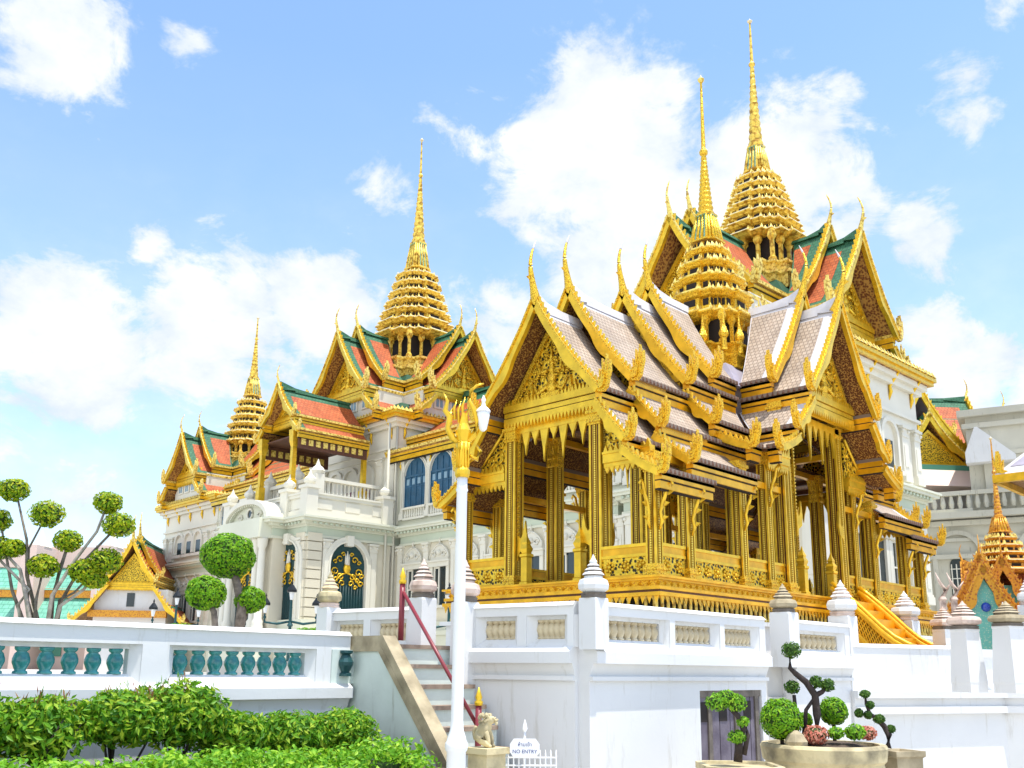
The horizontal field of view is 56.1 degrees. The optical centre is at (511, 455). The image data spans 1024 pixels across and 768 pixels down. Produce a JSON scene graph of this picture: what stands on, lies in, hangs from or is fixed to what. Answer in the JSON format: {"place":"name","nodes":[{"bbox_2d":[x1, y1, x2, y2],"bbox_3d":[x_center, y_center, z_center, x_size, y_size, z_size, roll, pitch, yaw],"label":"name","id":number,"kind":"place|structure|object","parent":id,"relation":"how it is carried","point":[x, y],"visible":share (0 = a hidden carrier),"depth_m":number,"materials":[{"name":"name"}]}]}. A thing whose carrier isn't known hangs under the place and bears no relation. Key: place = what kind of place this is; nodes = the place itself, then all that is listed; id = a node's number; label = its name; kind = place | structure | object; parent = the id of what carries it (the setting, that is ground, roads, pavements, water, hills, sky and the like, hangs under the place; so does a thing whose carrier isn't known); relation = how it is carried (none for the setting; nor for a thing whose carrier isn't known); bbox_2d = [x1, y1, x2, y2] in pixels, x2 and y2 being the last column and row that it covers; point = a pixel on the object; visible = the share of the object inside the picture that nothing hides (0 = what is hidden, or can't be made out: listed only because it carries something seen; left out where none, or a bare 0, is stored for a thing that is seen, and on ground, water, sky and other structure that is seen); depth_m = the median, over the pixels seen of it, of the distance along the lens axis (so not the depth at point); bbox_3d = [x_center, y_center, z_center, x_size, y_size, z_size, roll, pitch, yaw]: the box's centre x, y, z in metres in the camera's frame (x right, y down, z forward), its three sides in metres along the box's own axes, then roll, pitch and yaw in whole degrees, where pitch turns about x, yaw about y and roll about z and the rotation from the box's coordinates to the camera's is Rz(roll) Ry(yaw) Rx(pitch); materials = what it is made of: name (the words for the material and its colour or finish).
{"place":"outdoors","nodes":[
{"label":"outdoors","id":0,"kind":"place"},
{"bbox_2d":[0,530,162,669],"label":"gallery building","id":1,"kind":"structure","parent":0,"point":[41,545],"depth_m":90.13,"materials":[{"name":"white paint"}]},
{"bbox_2d":[0,669,786,739],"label":"court","id":2,"kind":"object","parent":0,"point":[29,671],"visible":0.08,"depth_m":54.07,"materials":[{"name":"stone"}]},
{"bbox_2d":[46,491,136,618],"bbox_3d":[-7.514,1.935,17.177,1.455,2.681,0.635,1,-13,-1],"label":"pompom tree","id":3,"kind":"object","parent":2,"relation":"on","point":[87,572],"visible":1,"depth_m":17.10,"materials":[{"name":"green plant"}]},
{"bbox_2d":[67,512,192,670],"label":"golden gable hall","id":4,"kind":"structure","parent":2,"relation":"on","point":[141,579],"depth_m":71.69,"materials":[{"name":"gold tile"}]},
{"bbox_2d":[126,593,134,606],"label":"window","id":5,"kind":"structure","parent":4,"relation":"in","point":[130,596],"depth_m":71.68,"materials":[{"name":"grey glass"}]},
{"bbox_2d":[149,588,200,671],"bbox_3d":[-12.091,6.292,34.428,1.970,3.157,0.326,1,-13,0],"label":"court lamp","id":6,"kind":"object","parent":2,"relation":"on","point":[153,607],"visible":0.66,"depth_m":34.54,"materials":[{"name":"teal metal"}]},
{"bbox_2d":[0,617,352,767],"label":"balustrade wall","id":7,"kind":"structure","parent":2,"relation":"on","point":[304,684],"depth_m":10.37,"materials":[{"name":"white concrete"}]},
{"bbox_2d":[330,649,353,683],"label":"end pier","id":8,"kind":"structure","parent":7,"relation":"on","point":[335,678],"depth_m":11.84,"materials":[{"name":"white paint"}]},
{"bbox_2d":[339,650,353,675],"bbox_3d":[-2.055,2.562,11.887,0.181,0.310,0.190,-11,-17,42],"label":"glazed baluster","id":9,"kind":"object","parent":7,"relation":"on","point":[346,662],"visible":1,"depth_m":11.83,"materials":[{"name":"teal ceramic"}]},
{"bbox_2d":[185,532,265,626],"bbox_3d":[-7.171,3.204,23.779,1.428,2.700,2.085,-11,-17,42],"label":"ball topiary","id":10,"kind":"object","parent":2,"relation":"on","point":[228,555],"visible":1,"depth_m":23.55,"materials":[{"name":"green plant"}]},
{"bbox_2d":[263,580,319,660],"bbox_3d":[-7.054,5.501,30.518,1.970,3.101,0.326,1,-13,0],"label":"court lamp","id":11,"kind":"object","parent":2,"relation":"on","point":[292,590],"visible":0.66,"depth_m":30.58,"materials":[{"name":"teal metal"}]},
{"bbox_2d":[296,627,315,630],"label":"clipped shrub","id":12,"kind":"object","parent":2,"relation":"on","point":[305,628],"visible":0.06,"depth_m":22.48,"materials":[{"name":"green plant"}]},
{"bbox_2d":[316,571,341,631],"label":"lotus pillar","id":13,"kind":"structure","parent":2,"relation":"on","point":[329,596],"depth_m":13.66,"materials":[{"name":"white stone"}]},
{"bbox_2d":[332,607,408,643],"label":"balustrade wall","id":14,"kind":"structure","parent":2,"relation":"on","point":[369,622],"depth_m":13.22,"materials":[{"name":"white paint"}]},
{"bbox_2d":[436,582,450,627],"bbox_3d":[-1.950,5.387,29.531,1.970,2.999,0.326,1,-13,0],"label":"court lamp","id":15,"kind":"object","parent":2,"relation":"on","point":[448,615],"visible":0.12,"depth_m":29.61,"materials":[{"name":"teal metal"}]},
{"bbox_2d":[400,644,509,767],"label":"garden stair","id":16,"kind":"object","parent":2,"relation":"on","point":[430,673],"visible":0.32,"depth_m":11.76,"materials":[{"name":"white stone"}]},
{"bbox_2d":[407,559,436,644],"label":"lotus pillar","id":17,"kind":"structure","parent":16,"relation":"on","point":[423,588],"depth_m":12.56,"materials":[{"name":"paint"}]},
{"bbox_2d":[398,568,482,745],"bbox_3d":[-0.880,2.581,11.388,1.500,2.600,0.100,-11,-17,42],"label":"stair handrail","id":18,"kind":"object","parent":16,"relation":"on","point":[403,597],"visible":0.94,"depth_m":11.68,"materials":[{"name":"red metal"}]},
{"bbox_2d":[450,560,479,703],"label":"lotus pillar","id":19,"kind":"structure","parent":2,"relation":"on","point":[472,590],"depth_m":12.27,"materials":[{"name":"paint"}]},
{"bbox_2d":[206,661,783,696],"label":"pavilion terrace","id":20,"kind":"structure","parent":2,"relation":"on","point":[774,685],"depth_m":14.71,"materials":[{"name":"stone"}]},
{"bbox_2d":[431,75,946,655],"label":"golden pavilion","id":21,"kind":"structure","parent":20,"relation":"on","point":[709,407],"depth_m":18.39,"materials":[{"name":"gold metal"}]},
{"bbox_2d":[769,584,800,666],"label":"lotus pillar","id":22,"kind":"structure","parent":20,"relation":"on","point":[784,620],"depth_m":14.59,"materials":[{"name":"paint"}]},
{"bbox_2d":[826,580,858,690],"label":"lotus pillar","id":23,"kind":"structure","parent":20,"relation":"on","point":[841,605],"depth_m":16.40,"materials":[{"name":"stone"}]},
{"bbox_2d":[154,19,941,671],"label":"palace hall","id":24,"kind":"structure","parent":2,"relation":"on","point":[342,467],"depth_m":55.87,"materials":[{"name":"beige paint"}]},
{"bbox_2d":[173,577,179,591],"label":"pedimented window","id":25,"kind":"structure","parent":24,"relation":"in","point":[177,583],"depth_m":77.82,"materials":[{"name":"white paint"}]},
{"bbox_2d":[178,486,183,494],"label":"attic window","id":26,"kind":"structure","parent":24,"relation":"in","point":[181,489],"depth_m":79.46,"materials":[{"name":"white paint"}]},
{"bbox_2d":[179,574,188,614],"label":"pedimented window","id":27,"kind":"structure","parent":24,"relation":"in","point":[183,585],"depth_m":76.66,"materials":[{"name":"white paint"}]},
{"bbox_2d":[184,485,189,493],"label":"attic window","id":28,"kind":"structure","parent":24,"relation":"in","point":[186,490],"depth_m":78.67,"materials":[{"name":"white paint"}]},
{"bbox_2d":[186,573,196,622],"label":"pedimented window","id":29,"kind":"structure","parent":24,"relation":"in","point":[191,615],"depth_m":75.28,"materials":[{"name":"white paint"}]},
{"bbox_2d":[219,507,223,525],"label":"arched window","id":30,"kind":"structure","parent":24,"relation":"in","point":[222,509],"depth_m":74.04,"materials":[{"name":"white paint"}]},
{"bbox_2d":[231,541,252,626],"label":"arched door","id":31,"kind":"structure","parent":24,"relation":"in","point":[246,579],"depth_m":55.67,"materials":[{"name":"black paint"}]},
{"bbox_2d":[281,533,304,627],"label":"arched door","id":32,"kind":"structure","parent":24,"relation":"in","point":[288,539],"depth_m":53.67,"materials":[{"name":"white paint"}]},
{"bbox_2d":[323,536,370,608],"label":"arched door","id":33,"kind":"structure","parent":24,"relation":"in","point":[348,560],"depth_m":54.80,"materials":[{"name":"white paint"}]},
{"bbox_2d":[350,401,357,412],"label":"attic window","id":34,"kind":"structure","parent":24,"relation":"in","point":[354,406],"depth_m":61.84,"materials":[{"name":"white paint"}]},
{"bbox_2d":[361,400,366,409],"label":"attic window","id":35,"kind":"structure","parent":24,"relation":"in","point":[363,407],"depth_m":61.16,"materials":[{"name":"white paint"}]},
{"bbox_2d":[400,542,422,606],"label":"pedimented window","id":36,"kind":"structure","parent":24,"relation":"in","point":[413,558],"depth_m":55.78,"materials":[{"name":"white paint"}]},
{"bbox_2d":[401,457,427,520],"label":"arched window","id":37,"kind":"structure","parent":24,"relation":"in","point":[414,489],"depth_m":56.84,"materials":[{"name":"white paint"}]},
{"bbox_2d":[426,538,450,607],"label":"pedimented window","id":38,"kind":"structure","parent":24,"relation":"in","point":[439,563],"depth_m":53.85,"materials":[{"name":"white paint"}]},
{"bbox_2d":[434,398,444,409],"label":"attic window","id":39,"kind":"structure","parent":24,"relation":"in","point":[438,404],"depth_m":60.92,"materials":[{"name":"white paint"}]},
{"bbox_2d":[427,450,453,516],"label":"arched window","id":40,"kind":"structure","parent":24,"relation":"in","point":[440,470],"depth_m":55.27,"materials":[{"name":"white paint"}]},
{"bbox_2d":[449,401,456,411],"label":"attic window","id":41,"kind":"structure","parent":24,"relation":"in","point":[451,404],"depth_m":61.59,"materials":[{"name":"white paint"}]},
{"bbox_2d":[454,542,479,559],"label":"pedimented window","id":42,"kind":"structure","parent":24,"relation":"in","point":[476,552],"depth_m":51.87,"materials":[{"name":"white paint"}]},
{"bbox_2d":[484,540,491,558],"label":"pedimented window","id":43,"kind":"structure","parent":24,"relation":"in","point":[489,550],"depth_m":51.06,"materials":[{"name":"white paint"}]},
{"bbox_2d":[528,525,544,569],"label":"pedimented window","id":44,"kind":"structure","parent":24,"relation":"in","point":[537,543],"depth_m":48.52,"materials":[{"name":"white paint"}]},
{"bbox_2d":[564,486,575,493],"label":"arched window","id":45,"kind":"structure","parent":24,"relation":"in","point":[572,490],"depth_m":47.49,"materials":[{"name":"white paint"}]},
{"bbox_2d":[564,520,576,573],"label":"pedimented window","id":46,"kind":"structure","parent":24,"relation":"in","point":[569,534],"depth_m":46.96,"materials":[{"name":"white paint"}]},
{"bbox_2d":[613,528,618,545],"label":"pedimented window","id":47,"kind":"structure","parent":24,"relation":"in","point":[616,540],"depth_m":44.77,"materials":[{"name":"white paint"}]},
{"bbox_2d":[612,468,620,485],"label":"arched window","id":48,"kind":"structure","parent":24,"relation":"in","point":[613,479],"depth_m":45.46,"materials":[{"name":"white paint"}]},
{"bbox_2d":[672,518,674,544],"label":"pedimented window","id":49,"kind":"structure","parent":24,"relation":"in","point":[673,534],"depth_m":42.26,"materials":[{"name":"white paint"}]},
{"bbox_2d":[856,504,862,576],"bbox_3d":[14.263,3.454,39.312,2.000,3.940,0.350,12,-17,-42],"label":"pedimented window","id":50,"kind":"structure","parent":24,"relation":"in","point":[856,504],"depth_m":39.38,"materials":[{"name":"white paint"}]},
{"bbox_2d":[878,535,891,582],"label":"pedimented window","id":51,"kind":"structure","parent":24,"relation":"in","point":[884,556],"depth_m":40.74,"materials":[{"name":"white paint"}]},
{"bbox_2d":[889,535,898,583],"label":"pedimented window","id":52,"kind":"structure","parent":24,"relation":"in","point":[892,543],"depth_m":41.26,"materials":[{"name":"white paint"}]},
{"bbox_2d":[929,606,950,645],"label":"lotus pillar","id":53,"kind":"structure","parent":2,"relation":"on","point":[941,632],"depth_m":18.37,"materials":[{"name":"stone"}]},
{"bbox_2d":[935,573,950,610],"bbox_3d":[15.297,6.040,33.729,0.595,3.903,0.320,1,-13,0],"label":"flame post","id":54,"kind":"object","parent":2,"relation":"on","point":[942,598],"visible":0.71,"depth_m":33.95,"materials":[{"name":"stone"}]},
{"bbox_2d":[946,573,963,615],"bbox_3d":[15.697,6.045,33.729,0.595,3.903,0.320,1,-13,0],"label":"flame post","id":55,"kind":"object","parent":2,"relation":"on","point":[953,599],"visible":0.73,"depth_m":33.94,"materials":[{"name":"stone"}]},
{"bbox_2d":[915,380,1005,509],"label":"temple hall","id":56,"kind":"structure","parent":2,"relation":"on","point":[943,448],"depth_m":61.34,"materials":[{"name":"gold tile"}]},
{"bbox_2d":[925,404,1023,610],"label":"grey wing","id":57,"kind":"structure","parent":2,"relation":"on","point":[1002,427],"depth_m":55.80,"materials":[{"name":"white paint"}]},
{"bbox_2d":[947,437,1023,649],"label":"spired shrine","id":58,"kind":"object","parent":2,"relation":"on","point":[992,575],"visible":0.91,"depth_m":35.04,"materials":[{"name":"gold metal"}]},
{"bbox_2d":[992,451,1023,496],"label":"side pavilion","id":59,"kind":"structure","parent":2,"relation":"on","point":[1010,476],"depth_m":26.49,"materials":[{"name":"gold tile"}]},
{"bbox_2d":[1017,583,1023,624],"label":"lotus pillar","id":60,"kind":"structure","parent":2,"relation":"on","point":[1020,598],"depth_m":32.85,"materials":[{"name":"paint"}]},
{"bbox_2d":[0,0,1023,547],"label":"sky","id":61,"kind":"structure","parent":0,"point":[176,176],"materials":[{"name":"blue"}]},
{"bbox_2d":[891,591,920,635],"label":"lotus pillar","id":62,"kind":"structure","parent":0,"point":[906,611],"depth_m":19.40,"materials":[{"name":"stone"}]},
{"label":"ground","id":63,"kind":"structure","parent":0,"visible":0},
{"bbox_2d":[347,635,447,767],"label":"stair wall","id":64,"kind":"structure","parent":63,"relation":"on","point":[390,696],"depth_m":11.44,"materials":[{"name":"paint"}]},
{"bbox_2d":[443,383,490,767],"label":"lamp post","id":65,"kind":"object","parent":63,"relation":"on","point":[456,745],"visible":1,"depth_m":8.97,"materials":[{"name":"white metal"}]},
{"bbox_2d":[466,746,509,767],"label":"stone pedestal","id":66,"kind":"object","parent":63,"relation":"on","point":[484,757],"visible":0.84,"depth_m":9.96,"materials":[{"name":"beige stone"}]},
{"bbox_2d":[472,712,497,747],"bbox_3d":[-0.282,2.883,10.115,0.203,0.358,0.246,8,-14,-29],"label":"lion statue","id":67,"kind":"object","parent":66,"relation":"on","point":[482,733],"visible":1,"depth_m":10.07,"materials":[{"name":"yellow stone"}]},
{"bbox_2d":[449,601,578,767],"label":"balustrade wall","id":68,"kind":"structure","parent":63,"relation":"on","point":[523,658],"depth_m":11.66,"materials":[{"name":"white paint"}]},
{"bbox_2d":[510,720,539,767],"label":"sign post","id":69,"kind":"object","parent":63,"relation":"on","point":[524,748],"visible":1,"depth_m":10.03,"materials":[{"name":"white metal"}]},
{"bbox_2d":[505,750,556,767],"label":"picket fence","id":70,"kind":"object","parent":63,"relation":"on","point":[539,765],"visible":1,"depth_m":10.07,"materials":[{"name":"white paint"}]},
{"bbox_2d":[578,601,772,767],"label":"balustrade wall","id":71,"kind":"structure","parent":63,"relation":"on","point":[651,679],"depth_m":12.34,"materials":[{"name":"white concrete"}]},
{"bbox_2d":[578,554,608,649],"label":"lotus pillar","id":72,"kind":"structure","parent":71,"relation":"on","point":[593,585],"depth_m":11.32,"materials":[{"name":"paint"}]},
{"bbox_2d":[700,690,760,760],"bbox_3d":[3.028,3.958,13.309,0.065,1.430,1.630,-11,-17,42],"label":"door","id":73,"kind":"structure","parent":71,"relation":"in","point":[715,726],"depth_m":13.23,"materials":[{"name":"purple wood"}]},
{"bbox_2d":[695,760,784,767],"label":"stone planter","id":74,"kind":"object","parent":63,"relation":"on","point":[725,764],"visible":1,"depth_m":10.70,"materials":[{"name":"beige stone"}]},
{"bbox_2d":[704,689,749,762],"bbox_3d":[2.376,2.973,10.611,0.505,0.781,0.298,1,-13,-1],"label":"bonsai","id":75,"kind":"object","parent":74,"relation":"on","point":[734,703],"visible":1,"depth_m":10.57,"materials":[{"name":"green plant"}]},
{"bbox_2d":[782,620,857,740],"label":"balustrade wall","id":76,"kind":"structure","parent":63,"relation":"on","point":[825,648],"depth_m":15.52,"materials":[{"name":"white paint"}]},
{"bbox_2d":[760,739,888,767],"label":"stone planter","id":77,"kind":"object","parent":63,"relation":"on","point":[843,754],"visible":0.86,"depth_m":10.58,"materials":[{"name":"stone"}]},
{"bbox_2d":[759,698,803,744],"bbox_3d":[3.097,3.056,11.060,0.506,0.547,0.497,-11,-17,42],"label":"ball shrub","id":78,"kind":"object","parent":77,"relation":"in","point":[780,719],"visible":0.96,"depth_m":10.92,"materials":[{"name":"green plant"}]},
{"bbox_2d":[784,730,807,745],"bbox_3d":[3.201,3.183,10.827,0.256,0.180,0.252,-11,-17,42],"label":"boulder","id":79,"kind":"object","parent":77,"relation":"on","point":[795,738],"visible":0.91,"depth_m":10.74,"materials":[{"name":"stone"}]},
{"bbox_2d":[801,712,812,737],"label":"ball shrub","id":80,"kind":"object","parent":77,"relation":"in","point":[810,720],"visible":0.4,"depth_m":11.34,"materials":[{"name":"green plant"}]},
{"bbox_2d":[781,641,834,734],"bbox_3d":[3.487,2.753,11.262,0.612,1.155,0.262,0,-13,5],"label":"bonsai","id":81,"kind":"object","parent":77,"relation":"on","point":[790,650],"visible":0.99,"depth_m":11.25,"materials":[{"name":"green plant"}]},
{"bbox_2d":[803,725,829,744],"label":"flower clump","id":82,"kind":"object","parent":77,"relation":"in","point":[817,734],"visible":0.99,"depth_m":10.80,"materials":[{"name":"pink plant"}]},
{"bbox_2d":[820,696,848,740],"bbox_3d":[3.831,3.148,11.454,0.354,0.554,0.352,-11,-17,42],"label":"ball shrub","id":83,"kind":"object","parent":77,"relation":"in","point":[834,711],"visible":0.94,"depth_m":11.37,"materials":[{"name":"green plant"}]},
{"bbox_2d":[828,726,844,739],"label":"leafy plant","id":84,"kind":"object","parent":77,"relation":"on","point":[835,733],"visible":1,"depth_m":10.84,"materials":[{"name":"green plant"}]},
{"bbox_2d":[844,723,866,741],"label":"leafy plant","id":85,"kind":"object","parent":77,"relation":"on","point":[854,732],"visible":1,"depth_m":10.82,"materials":[{"name":"green plant"}]},
{"bbox_2d":[861,726,877,740],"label":"flower clump","id":86,"kind":"object","parent":77,"relation":"in","point":[870,733],"visible":0.6,"depth_m":11.12,"materials":[{"name":"pink plant"}]},
{"bbox_2d":[885,748,925,767],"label":"stone planter","id":87,"kind":"object","parent":63,"relation":"on","point":[902,758],"visible":0.65,"depth_m":11.23,"materials":[{"name":"stone"}]},
{"bbox_2d":[854,689,895,748],"bbox_3d":[4.338,3.143,11.504,0.488,0.682,0.155,0,-13,3],"label":"bonsai","id":88,"kind":"object","parent":87,"relation":"on","point":[880,720],"visible":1,"depth_m":11.48,"materials":[{"name":"green plant"}]},
{"bbox_2d":[851,643,1023,767],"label":"parapet wall","id":89,"kind":"structure","parent":63,"relation":"on","point":[919,704],"depth_m":16.65,"materials":[{"name":"white paint"}]},
{"bbox_2d":[946,601,987,692],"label":"lotus pillar","id":90,"kind":"structure","parent":89,"relation":"on","point":[968,671],"depth_m":15.49,"materials":[{"name":"stone"}]},
{"bbox_2d":[987,601,1023,692],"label":"lotus pillar","id":91,"kind":"structure","parent":89,"relation":"on","point":[1006,619],"depth_m":15.17,"materials":[{"name":"paint"}]},
{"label":"planting bed","id":92,"kind":"structure","parent":63,"relation":"on","visible":0},
{"bbox_2d":[0,682,21,739],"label":"hedge shrub","id":93,"kind":"object","parent":92,"relation":"on","point":[4,716],"visible":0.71,"depth_m":8.14,"materials":[{"name":"green plant"}]},
{"bbox_2d":[0,686,95,767],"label":"hedge shrub","id":94,"kind":"object","parent":92,"relation":"on","point":[45,727],"visible":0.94,"depth_m":8.27,"materials":[{"name":"green plant"}]},
{"bbox_2d":[73,679,177,763],"bbox_3d":[-3.570,2.542,8.908,0.930,0.955,0.977,-11,-17,42],"label":"hedge shrub","id":95,"kind":"object","parent":92,"relation":"on","point":[124,717],"visible":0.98,"depth_m":8.68,"materials":[{"name":"green plant"}]},
{"bbox_2d":[140,672,231,755],"bbox_3d":[-3.259,2.620,9.427,0.739,1.027,1.050,-11,-17,42],"label":"hedge shrub","id":96,"kind":"object","parent":92,"relation":"on","point":[198,714],"visible":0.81,"depth_m":9.31,"materials":[{"name":"green plant"}]},
{"bbox_2d":[0,734,441,767],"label":"hedge","id":97,"kind":"object","parent":92,"relation":"on","point":[387,754],"visible":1,"depth_m":8.87,"materials":[{"name":"green plant"}]},
{"bbox_2d":[185,709,275,764],"bbox_3d":[-2.852,2.907,9.802,0.740,0.645,0.927,-11,-17,42],"label":"hedge shrub","id":98,"kind":"object","parent":92,"relation":"on","point":[244,728],"visible":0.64,"depth_m":9.65,"materials":[{"name":"green plant"}]},
{"bbox_2d":[258,709,336,754],"bbox_3d":[-2.339,3.002,10.201,0.813,0.643,1.022,-11,-17,42],"label":"hedge shrub","id":99,"kind":"object","parent":92,"relation":"on","point":[296,729],"visible":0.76,"depth_m":10.03,"materials":[{"name":"green plant"}]},
{"bbox_2d":[312,705,381,757],"bbox_3d":[-1.914,3.089,10.608,0.922,0.659,0.923,-11,-17,42],"label":"hedge shrub","id":100,"kind":"object","parent":92,"relation":"on","point":[351,724],"visible":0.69,"depth_m":10.40,"materials":[{"name":"green plant"}]},
{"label":"court lawn","id":101,"kind":"structure","parent":0,"visible":0},
{"bbox_2d":[0,478,66,618],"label":"pompom tree","id":102,"kind":"object","parent":101,"relation":"on","point":[50,514],"visible":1,"depth_m":16.96,"materials":[{"name":"green plant"}]}
]}

